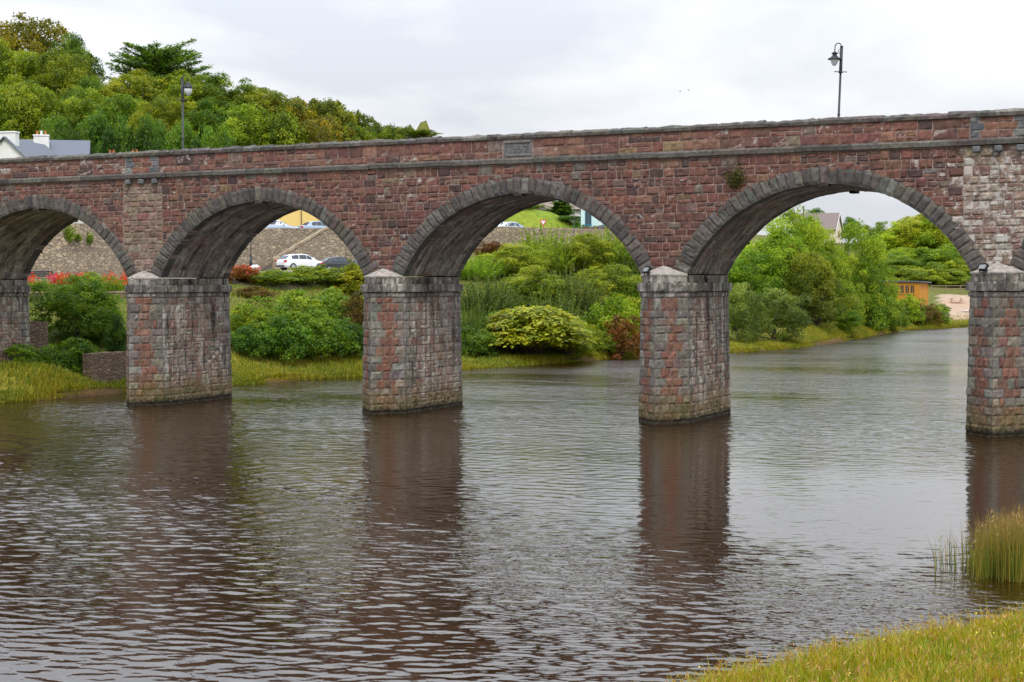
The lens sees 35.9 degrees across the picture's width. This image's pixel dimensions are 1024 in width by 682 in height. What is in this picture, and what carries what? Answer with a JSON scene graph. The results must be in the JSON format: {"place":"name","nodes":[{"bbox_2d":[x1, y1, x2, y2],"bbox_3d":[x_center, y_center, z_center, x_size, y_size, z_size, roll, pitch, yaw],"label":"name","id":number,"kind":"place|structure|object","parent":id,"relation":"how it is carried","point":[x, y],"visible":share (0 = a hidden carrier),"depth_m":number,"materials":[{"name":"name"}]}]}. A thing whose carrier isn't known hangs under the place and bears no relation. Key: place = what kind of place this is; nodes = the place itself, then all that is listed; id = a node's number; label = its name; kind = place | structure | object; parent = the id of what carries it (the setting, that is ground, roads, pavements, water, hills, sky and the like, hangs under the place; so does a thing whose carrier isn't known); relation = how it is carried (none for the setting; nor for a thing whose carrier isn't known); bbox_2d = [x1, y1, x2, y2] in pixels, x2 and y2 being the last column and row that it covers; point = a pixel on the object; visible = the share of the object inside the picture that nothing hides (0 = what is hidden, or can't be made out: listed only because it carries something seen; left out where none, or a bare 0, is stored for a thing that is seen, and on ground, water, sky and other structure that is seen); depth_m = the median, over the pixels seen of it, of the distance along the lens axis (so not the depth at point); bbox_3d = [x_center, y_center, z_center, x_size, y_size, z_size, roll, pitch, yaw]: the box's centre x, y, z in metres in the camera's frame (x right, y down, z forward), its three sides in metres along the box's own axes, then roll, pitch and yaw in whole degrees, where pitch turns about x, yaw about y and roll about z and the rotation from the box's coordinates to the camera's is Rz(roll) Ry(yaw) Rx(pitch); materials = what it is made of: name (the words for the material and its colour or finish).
{"place":"outdoors","nodes":[
{"label":"outdoors","id":0,"kind":"place"},
{"bbox_2d":[0,121,1020,680],"bbox_3d":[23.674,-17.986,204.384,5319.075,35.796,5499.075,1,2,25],"label":"ground","id":1,"kind":"structure","parent":0,"point":[936,295],"depth_m":116.25,"materials":[{"name":"green plant"}]},
{"bbox_2d":[4,343,60,365],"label":"shrub","id":2,"kind":"object","parent":1,"relation":"on","point":[29,356],"visible":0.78,"depth_m":83.47,"materials":[{"name":"green plant"}]},
{"bbox_2d":[0,38,65,123],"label":"tree","id":3,"kind":"object","parent":1,"relation":"on","point":[7,62],"visible":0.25,"depth_m":207.21,"materials":[{"name":"green plant"}]},
{"bbox_2d":[0,74,74,139],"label":"tree","id":4,"kind":"object","parent":1,"relation":"on","point":[25,115],"visible":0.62,"depth_m":187.87,"materials":[{"name":"green plant"}]},
{"bbox_2d":[0,131,74,223],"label":"house","id":5,"kind":"structure","parent":1,"relation":"on","point":[12,145],"depth_m":157.03,"materials":[{"name":"paint"}]},
{"bbox_2d":[29,321,47,352],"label":"ruined wall","id":6,"kind":"structure","parent":1,"relation":"on","point":[38,334],"depth_m":87.58,"materials":[{"name":"grey stone"}]},
{"bbox_2d":[0,12,86,98],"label":"tree","id":7,"kind":"object","parent":1,"relation":"on","point":[33,38],"visible":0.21,"depth_m":221.84,"materials":[{"name":"green plant"}]},
{"bbox_2d":[20,131,90,223],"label":"house","id":8,"kind":"structure","parent":1,"relation":"on","point":[66,147],"depth_m":168.17,"materials":[{"name":"stone"}]},
{"bbox_2d":[33,112,82,139],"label":"tree","id":9,"kind":"object","parent":1,"relation":"on","point":[58,130],"visible":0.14,"depth_m":176.24,"materials":[{"name":"green plant"}]},
{"bbox_2d":[16,46,103,117],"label":"tree","id":10,"kind":"object","parent":1,"relation":"on","point":[59,69],"visible":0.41,"depth_m":206.31,"materials":[{"name":"green plant"}]},
{"bbox_2d":[37,336,99,374],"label":"shrub","id":11,"kind":"object","parent":1,"relation":"on","point":[67,359],"visible":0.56,"depth_m":85.39,"materials":[{"name":"green plant"}]},
{"bbox_2d":[46,31,105,84],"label":"tree","id":12,"kind":"object","parent":1,"relation":"on","point":[73,45],"visible":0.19,"depth_m":218.23,"materials":[{"name":"green plant"}]},
{"bbox_2d":[28,273,126,346],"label":"shrub","id":13,"kind":"object","parent":1,"relation":"on","point":[60,304],"visible":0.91,"depth_m":90.11,"materials":[{"name":"green plant"}]},
{"bbox_2d":[39,87,119,145],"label":"tree","id":14,"kind":"object","parent":1,"relation":"on","point":[74,105],"visible":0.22,"depth_m":188.85,"materials":[{"name":"green plant"}]},
{"bbox_2d":[61,75,119,121],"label":"tree","id":15,"kind":"object","parent":1,"relation":"on","point":[93,84],"visible":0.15,"depth_m":200.43,"materials":[{"name":"green plant"}]},
{"bbox_2d":[79,270,119,296],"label":"shrub","id":16,"kind":"object","parent":1,"relation":"on","point":[91,276],"visible":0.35,"depth_m":100.65,"materials":[{"name":"green plant"}]},
{"bbox_2d":[74,296,126,344],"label":"shrub","id":17,"kind":"object","parent":1,"relation":"on","point":[117,312],"visible":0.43,"depth_m":90.94,"materials":[{"name":"green plant"}]},
{"bbox_2d":[73,108,134,153],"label":"tree","id":18,"kind":"object","parent":1,"relation":"on","point":[102,140],"visible":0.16,"depth_m":176.34,"materials":[{"name":"green plant"}]},
{"bbox_2d":[83,351,126,382],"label":"ruined wall","id":19,"kind":"structure","parent":1,"relation":"on","point":[106,366],"depth_m":84.14,"materials":[{"name":"grey stone"}]},
{"bbox_2d":[102,313,126,351],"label":"shrub","id":20,"kind":"object","parent":1,"relation":"on","point":[117,334],"visible":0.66,"depth_m":88.02,"materials":[{"name":"green plant"}]},
{"bbox_2d":[82,92,159,141],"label":"tree","id":21,"kind":"object","parent":1,"relation":"on","point":[122,104],"visible":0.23,"depth_m":190.00,"materials":[{"name":"green plant"}]},
{"bbox_2d":[98,68,173,125],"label":"tree","id":22,"kind":"object","parent":1,"relation":"on","point":[139,90],"visible":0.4,"depth_m":200.15,"materials":[{"name":"green plant"}]},
{"bbox_2d":[118,110,169,152],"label":"tree","id":23,"kind":"object","parent":1,"relation":"on","point":[143,142],"visible":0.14,"depth_m":177.47,"materials":[{"name":"green plant"}]},
{"bbox_2d":[27,264,260,290],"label":"flower bed","id":24,"kind":"object","parent":1,"relation":"on","point":[120,281],"visible":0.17,"depth_m":102.80,"materials":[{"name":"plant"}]},
{"bbox_2d":[102,38,216,93],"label":"cypress","id":25,"kind":"object","parent":1,"relation":"on","point":[156,61],"visible":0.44,"depth_m":209.80,"materials":[{"name":"green plant"}]},
{"bbox_2d":[122,93,205,146],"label":"tree","id":26,"kind":"object","parent":1,"relation":"on","point":[173,110],"visible":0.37,"depth_m":187.66,"materials":[{"name":"green plant"}]},
{"bbox_2d":[145,69,222,126],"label":"tree","id":27,"kind":"object","parent":1,"relation":"on","point":[175,88],"visible":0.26,"depth_m":202.20,"materials":[{"name":"green plant"}]},
{"bbox_2d":[158,118,214,150],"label":"tree","id":28,"kind":"object","parent":1,"relation":"on","point":[191,142],"visible":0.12,"depth_m":175.83,"materials":[{"name":"green plant"}]},
{"bbox_2d":[31,223,355,277],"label":"retaining wall","id":29,"kind":"structure","parent":1,"relation":"on","point":[60,254],"depth_m":132.07,"materials":[{"name":"grey stone"}]},
{"bbox_2d":[178,95,244,140],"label":"tree","id":30,"kind":"object","parent":1,"relation":"on","point":[204,105],"visible":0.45,"depth_m":188.00,"materials":[{"name":"green plant"}]},
{"bbox_2d":[203,122,236,148],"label":"tree","id":31,"kind":"object","parent":1,"relation":"on","point":[223,139],"visible":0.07,"depth_m":177.58,"materials":[{"name":"green plant"}]},
{"bbox_2d":[184,71,256,125],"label":"tree","id":32,"kind":"object","parent":1,"relation":"on","point":[216,84],"visible":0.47,"depth_m":201.91,"materials":[{"name":"green plant"}]},
{"bbox_2d":[209,101,280,145],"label":"tree","id":33,"kind":"object","parent":1,"relation":"on","point":[240,134],"visible":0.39,"depth_m":186.68,"materials":[{"name":"green plant"}]},
{"bbox_2d":[228,264,266,282],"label":"shrub","id":34,"kind":"object","parent":1,"relation":"on","point":[234,272],"visible":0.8,"depth_m":112.13,"materials":[{"name":"red plant"}]},
{"bbox_2d":[229,300,277,333],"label":"shrub","id":35,"kind":"object","parent":1,"relation":"on","point":[245,312],"visible":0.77,"depth_m":98.32,"materials":[{"name":"green plant"}]},
{"bbox_2d":[211,84,296,130],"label":"tree","id":36,"kind":"object","parent":1,"relation":"on","point":[264,97],"visible":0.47,"depth_m":202.38,"materials":[{"name":"green plant"}]},
{"bbox_2d":[230,325,279,357],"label":"shrub","id":37,"kind":"object","parent":1,"relation":"on","point":[256,339],"visible":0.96,"depth_m":95.77,"materials":[{"name":"green plant"}]},
{"bbox_2d":[232,285,279,301],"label":"shrub","id":38,"kind":"object","parent":1,"relation":"on","point":[247,291],"visible":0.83,"depth_m":105.31,"materials":[{"name":"green plant"}]},
{"bbox_2d":[235,109,311,145],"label":"tree","id":39,"kind":"object","parent":1,"relation":"on","point":[282,125],"visible":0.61,"depth_m":187.13,"materials":[{"name":"green plant"}]},
{"bbox_2d":[237,269,312,284],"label":"shrub","id":40,"kind":"object","parent":1,"relation":"on","point":[276,276],"visible":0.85,"depth_m":112.66,"materials":[{"name":"green plant"}]},
{"bbox_2d":[254,314,317,362],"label":"shrub","id":41,"kind":"object","parent":1,"relation":"on","point":[291,341],"visible":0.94,"depth_m":97.29,"materials":[{"name":"green plant"}]},
{"bbox_2d":[258,96,325,131],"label":"tree","id":42,"kind":"object","parent":1,"relation":"on","point":[299,104],"visible":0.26,"depth_m":204.19,"materials":[{"name":"green plant"}]},
{"bbox_2d":[250,288,334,331],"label":"shrub","id":43,"kind":"object","parent":1,"relation":"on","point":[290,302],"visible":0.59,"depth_m":102.25,"materials":[{"name":"green plant"}]},
{"bbox_2d":[278,210,318,226],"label":"house","id":44,"kind":"structure","parent":1,"relation":"on","point":[298,218],"depth_m":171.36,"materials":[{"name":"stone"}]},
{"bbox_2d":[276,254,322,269],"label":"parked car","id":45,"kind":"object","parent":1,"relation":"on","point":[284,262],"visible":0.79,"depth_m":137.70,"materials":[{"name":"paint"}]},
{"bbox_2d":[271,226,344,270],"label":"stair wall","id":46,"kind":"structure","parent":1,"relation":"on","point":[323,243],"depth_m":148.32,"materials":[{"name":"beige stone"}]},
{"bbox_2d":[0,281,630,398],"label":"slope grass","id":47,"kind":"structure","parent":1,"relation":"on","point":[271,361],"depth_m":97.01,"materials":[{"name":"green plant"}]},
{"bbox_2d":[282,264,349,283],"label":"shrub","id":48,"kind":"object","parent":1,"relation":"on","point":[321,273],"visible":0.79,"depth_m":114.93,"materials":[{"name":"green plant"}]},
{"bbox_2d":[285,114,354,143],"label":"tree","id":49,"kind":"object","parent":1,"relation":"on","point":[322,128],"visible":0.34,"depth_m":189.53,"materials":[{"name":"green plant"}]},
{"bbox_2d":[293,308,361,357],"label":"shrub","id":50,"kind":"object","parent":1,"relation":"on","point":[329,340],"visible":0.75,"depth_m":99.41,"materials":[{"name":"green plant"}]},
{"bbox_2d":[300,97,357,130],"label":"tree","id":51,"kind":"object","parent":1,"relation":"on","point":[335,110],"visible":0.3,"depth_m":205.65,"materials":[{"name":"green plant"}]},
{"bbox_2d":[308,286,363,331],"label":"shrub","id":52,"kind":"object","parent":1,"relation":"on","point":[331,302],"visible":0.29,"depth_m":105.23,"materials":[{"name":"green plant"}]},
{"bbox_2d":[319,259,364,294],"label":"shrub","id":53,"kind":"object","parent":1,"relation":"on","point":[354,281],"visible":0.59,"depth_m":114.73,"materials":[{"name":"green plant"}]},
{"bbox_2d":[335,322,363,355],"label":"shrub","id":54,"kind":"object","parent":1,"relation":"on","point":[358,337],"visible":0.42,"depth_m":101.17,"materials":[{"name":"green plant"}]},
{"bbox_2d":[336,290,363,349],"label":"shrub","id":55,"kind":"object","parent":1,"relation":"on","point":[353,305],"visible":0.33,"depth_m":103.50,"materials":[{"name":"green plant"}]},
{"bbox_2d":[325,121,377,141],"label":"tree","id":56,"kind":"object","parent":1,"relation":"on","point":[368,134],"visible":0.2,"depth_m":191.73,"materials":[{"name":"green plant"}]},
{"bbox_2d":[460,298,494,350],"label":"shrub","id":57,"kind":"object","parent":1,"relation":"on","point":[479,319],"visible":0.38,"depth_m":112.62,"materials":[{"name":"green plant"}]},
{"bbox_2d":[461,324,497,358],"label":"shrub","id":58,"kind":"object","parent":1,"relation":"on","point":[479,338],"visible":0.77,"depth_m":110.06,"materials":[{"name":"green plant"}]},
{"bbox_2d":[0,311,968,402],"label":"waterside grass","id":59,"kind":"structure","parent":1,"relation":"on","point":[815,333],"depth_m":98.53,"materials":[{"name":"green plant"}]},
{"bbox_2d":[459,251,510,279],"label":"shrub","id":60,"kind":"object","parent":1,"relation":"on","point":[476,268],"visible":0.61,"depth_m":136.74,"materials":[{"name":"green plant"}]},
{"bbox_2d":[460,270,529,316],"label":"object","id":61,"kind":"object","parent":1,"relation":"on","point":[495,302],"visible":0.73,"depth_m":122.69,"materials":[{"name":"green plant"}]},
{"bbox_2d":[473,243,553,277],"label":"tree","id":62,"kind":"object","parent":1,"relation":"on","point":[516,262],"visible":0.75,"depth_m":139.57,"materials":[{"name":"green plant"}]},
{"bbox_2d":[489,265,564,306],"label":"bush","id":63,"kind":"object","parent":1,"relation":"on","point":[534,273],"visible":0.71,"depth_m":129.98,"materials":[{"name":"green plant"}]},
{"bbox_2d":[475,305,601,355],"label":"shrub","id":64,"kind":"object","parent":1,"relation":"on","point":[542,327],"visible":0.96,"depth_m":111.60,"materials":[{"name":"green plant"}]},
{"bbox_2d":[504,222,586,275],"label":"tree","id":65,"kind":"object","parent":1,"relation":"on","point":[558,263],"visible":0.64,"depth_m":144.55,"materials":[{"name":"green plant"}]},
{"bbox_2d":[477,227,613,248],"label":"boundary wall","id":66,"kind":"structure","parent":1,"relation":"on","point":[501,235],"depth_m":162.91,"materials":[{"name":"grey stone"}]},
{"bbox_2d":[514,287,587,321],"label":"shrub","id":67,"kind":"object","parent":1,"relation":"on","point":[558,305],"visible":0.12,"depth_m":120.51,"materials":[{"name":"green plant"}]},
{"bbox_2d":[530,262,616,318],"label":"tree","id":68,"kind":"object","parent":1,"relation":"on","point":[587,297],"visible":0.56,"depth_m":129.53,"materials":[{"name":"green plant"}]},
{"bbox_2d":[545,320,601,355],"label":"shrub","id":69,"kind":"object","parent":1,"relation":"on","point":[564,348],"visible":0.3,"depth_m":114.55,"materials":[{"name":"green plant"}]},
{"bbox_2d":[548,231,620,277],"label":"tree","id":70,"kind":"object","parent":1,"relation":"on","point":[585,240],"visible":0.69,"depth_m":146.35,"materials":[{"name":"green plant"}]},
{"bbox_2d":[575,225,636,283],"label":"tree","id":71,"kind":"object","parent":1,"relation":"on","point":[617,246],"visible":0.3,"depth_m":148.07,"materials":[{"name":"green plant"}]},
{"bbox_2d":[591,328,621,354],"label":"shrub","id":72,"kind":"object","parent":1,"relation":"on","point":[602,347],"visible":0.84,"depth_m":119.05,"materials":[{"name":"green plant"}]},
{"bbox_2d":[572,262,641,309],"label":"bush","id":73,"kind":"object","parent":1,"relation":"on","point":[632,282],"visible":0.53,"depth_m":136.10,"materials":[{"name":"green plant"}]},
{"bbox_2d":[581,291,640,349],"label":"shrub","id":74,"kind":"object","parent":1,"relation":"on","point":[621,307],"visible":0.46,"depth_m":123.17,"materials":[{"name":"green plant"}]},
{"bbox_2d":[599,313,640,358],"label":"shrub","id":75,"kind":"object","parent":1,"relation":"on","point":[621,331],"visible":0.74,"depth_m":119.71,"materials":[{"name":"brown plant"}]},
{"bbox_2d":[728,281,773,342],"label":"tree","id":76,"kind":"object","parent":1,"relation":"on","point":[739,318],"visible":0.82,"depth_m":136.06,"materials":[{"name":"green plant"}]},
{"bbox_2d":[728,248,790,311],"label":"tree","id":77,"kind":"object","parent":1,"relation":"on","point":[740,270],"visible":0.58,"depth_m":152.22,"materials":[{"name":"green plant"}]},
{"bbox_2d":[739,287,812,341],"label":"tree","id":78,"kind":"object","parent":1,"relation":"on","point":[788,310],"visible":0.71,"depth_m":139.75,"materials":[{"name":"green plant"}]},
{"bbox_2d":[739,216,814,307],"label":"tree","id":79,"kind":"object","parent":1,"relation":"on","point":[783,240],"visible":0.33,"depth_m":156.52,"materials":[{"name":"green plant"}]},
{"bbox_2d":[761,205,827,312],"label":"tree","id":80,"kind":"object","parent":1,"relation":"on","point":[814,234],"visible":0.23,"depth_m":163.49,"materials":[{"name":"green plant"}]},
{"bbox_2d":[774,243,836,317],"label":"tree","id":81,"kind":"object","parent":1,"relation":"on","point":[801,277],"visible":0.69,"depth_m":154.08,"materials":[{"name":"green plant"}]},
{"bbox_2d":[797,213,842,243],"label":"house","id":82,"kind":"structure","parent":1,"relation":"on","point":[832,220],"depth_m":331.16,"materials":[{"name":"grey tile"}]},
{"bbox_2d":[783,272,861,330],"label":"tree","id":83,"kind":"object","parent":1,"relation":"on","point":[818,308],"visible":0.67,"depth_m":154.82,"materials":[{"name":"green plant"}]},
{"bbox_2d":[631,597,1023,681],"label":"bank grass","id":84,"kind":"structure","parent":1,"relation":"on","point":[838,668],"depth_m":21.17,"materials":[{"name":"green plant"}]},
{"bbox_2d":[807,227,863,309],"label":"tree","id":85,"kind":"object","parent":1,"relation":"on","point":[834,257],"visible":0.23,"depth_m":168.70,"materials":[{"name":"green plant"}]},
{"bbox_2d":[811,307,864,330],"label":"tree","id":86,"kind":"object","parent":1,"relation":"on","point":[851,316],"visible":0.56,"depth_m":160.09,"materials":[{"name":"green plant"}]},
{"bbox_2d":[828,278,872,332],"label":"tree","id":87,"kind":"object","parent":1,"relation":"on","point":[846,291],"visible":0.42,"depth_m":163.02,"materials":[{"name":"green plant"}]},
{"bbox_2d":[826,218,887,330],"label":"tree","id":88,"kind":"object","parent":1,"relation":"on","point":[865,271],"visible":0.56,"depth_m":173.56,"materials":[{"name":"green plant"}]},
{"bbox_2d":[853,250,901,328],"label":"tree","id":89,"kind":"object","parent":1,"relation":"on","point":[888,274],"visible":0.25,"depth_m":180.95,"materials":[{"name":"green plant"}]},
{"bbox_2d":[860,284,895,329],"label":"tree","id":90,"kind":"object","parent":1,"relation":"on","point":[889,300],"visible":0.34,"depth_m":175.97,"materials":[{"name":"green plant"}]},
{"bbox_2d":[877,280,931,304],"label":"timber cabin","id":91,"kind":"object","parent":1,"relation":"on","point":[918,289],"visible":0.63,"depth_m":222.57,"materials":[{"name":"orange wood"}]},
{"bbox_2d":[895,292,926,323],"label":"shrub","id":92,"kind":"object","parent":1,"relation":"on","point":[912,306],"visible":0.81,"depth_m":195.98,"materials":[{"name":"green plant"}]},
{"bbox_2d":[879,217,944,264],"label":"tree","id":93,"kind":"object","parent":1,"relation":"on","point":[925,239],"visible":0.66,"depth_m":293.62,"materials":[{"name":"green plant"}]},
{"bbox_2d":[879,213,950,250],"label":"tree","id":94,"kind":"object","parent":1,"relation":"on","point":[909,227],"visible":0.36,"depth_m":293.05,"materials":[{"name":"green plant"}]},
{"bbox_2d":[884,247,949,267],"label":"tree","id":95,"kind":"object","parent":1,"relation":"on","point":[900,252],"visible":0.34,"depth_m":271.63,"materials":[{"name":"green plant"}]},
{"bbox_2d":[897,268,967,282],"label":"tree","id":96,"kind":"object","parent":1,"relation":"on","point":[943,276],"visible":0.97,"depth_m":254.01,"materials":[{"name":"green plant"}]},
{"bbox_2d":[911,243,964,268],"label":"tree","id":97,"kind":"object","parent":1,"relation":"on","point":[944,253],"visible":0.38,"depth_m":268.81,"materials":[{"name":"green plant"}]},
{"bbox_2d":[920,259,970,275],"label":"tree","id":98,"kind":"object","parent":1,"relation":"on","point":[960,264],"visible":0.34,"depth_m":261.32,"materials":[{"name":"green plant"}]},
{"bbox_2d":[0,327,1023,681],"bbox_3d":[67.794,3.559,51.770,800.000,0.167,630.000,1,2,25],"label":"river water","id":99,"kind":"structure","parent":0,"point":[558,523],"depth_m":36.93,"materials":[{"name":"brown liquid"}]},
{"bbox_2d":[0,108,1023,436],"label":"stone viaduct","id":100,"kind":"object","parent":99,"relation":"in","point":[674,212],"visible":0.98,"depth_m":67.59,"materials":[{"name":"red stone"}]},
{"bbox_2d":[828,43,846,116],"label":"street lamp","id":101,"kind":"object","parent":100,"relation":"on","point":[834,58],"visible":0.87,"depth_m":65.01,"materials":[{"name":"grey metal"}]},
{"bbox_2d":[928,502,1023,584],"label":"reeds","id":102,"kind":"object","parent":99,"relation":"in","point":[1000,553],"visible":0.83,"depth_m":29.97,"materials":[{"name":"green plant"}]},
{"bbox_2d":[0,0,1023,242],"label":"sky","id":103,"kind":"structure","parent":0,"point":[462,68],"materials":[{"name":"white"}]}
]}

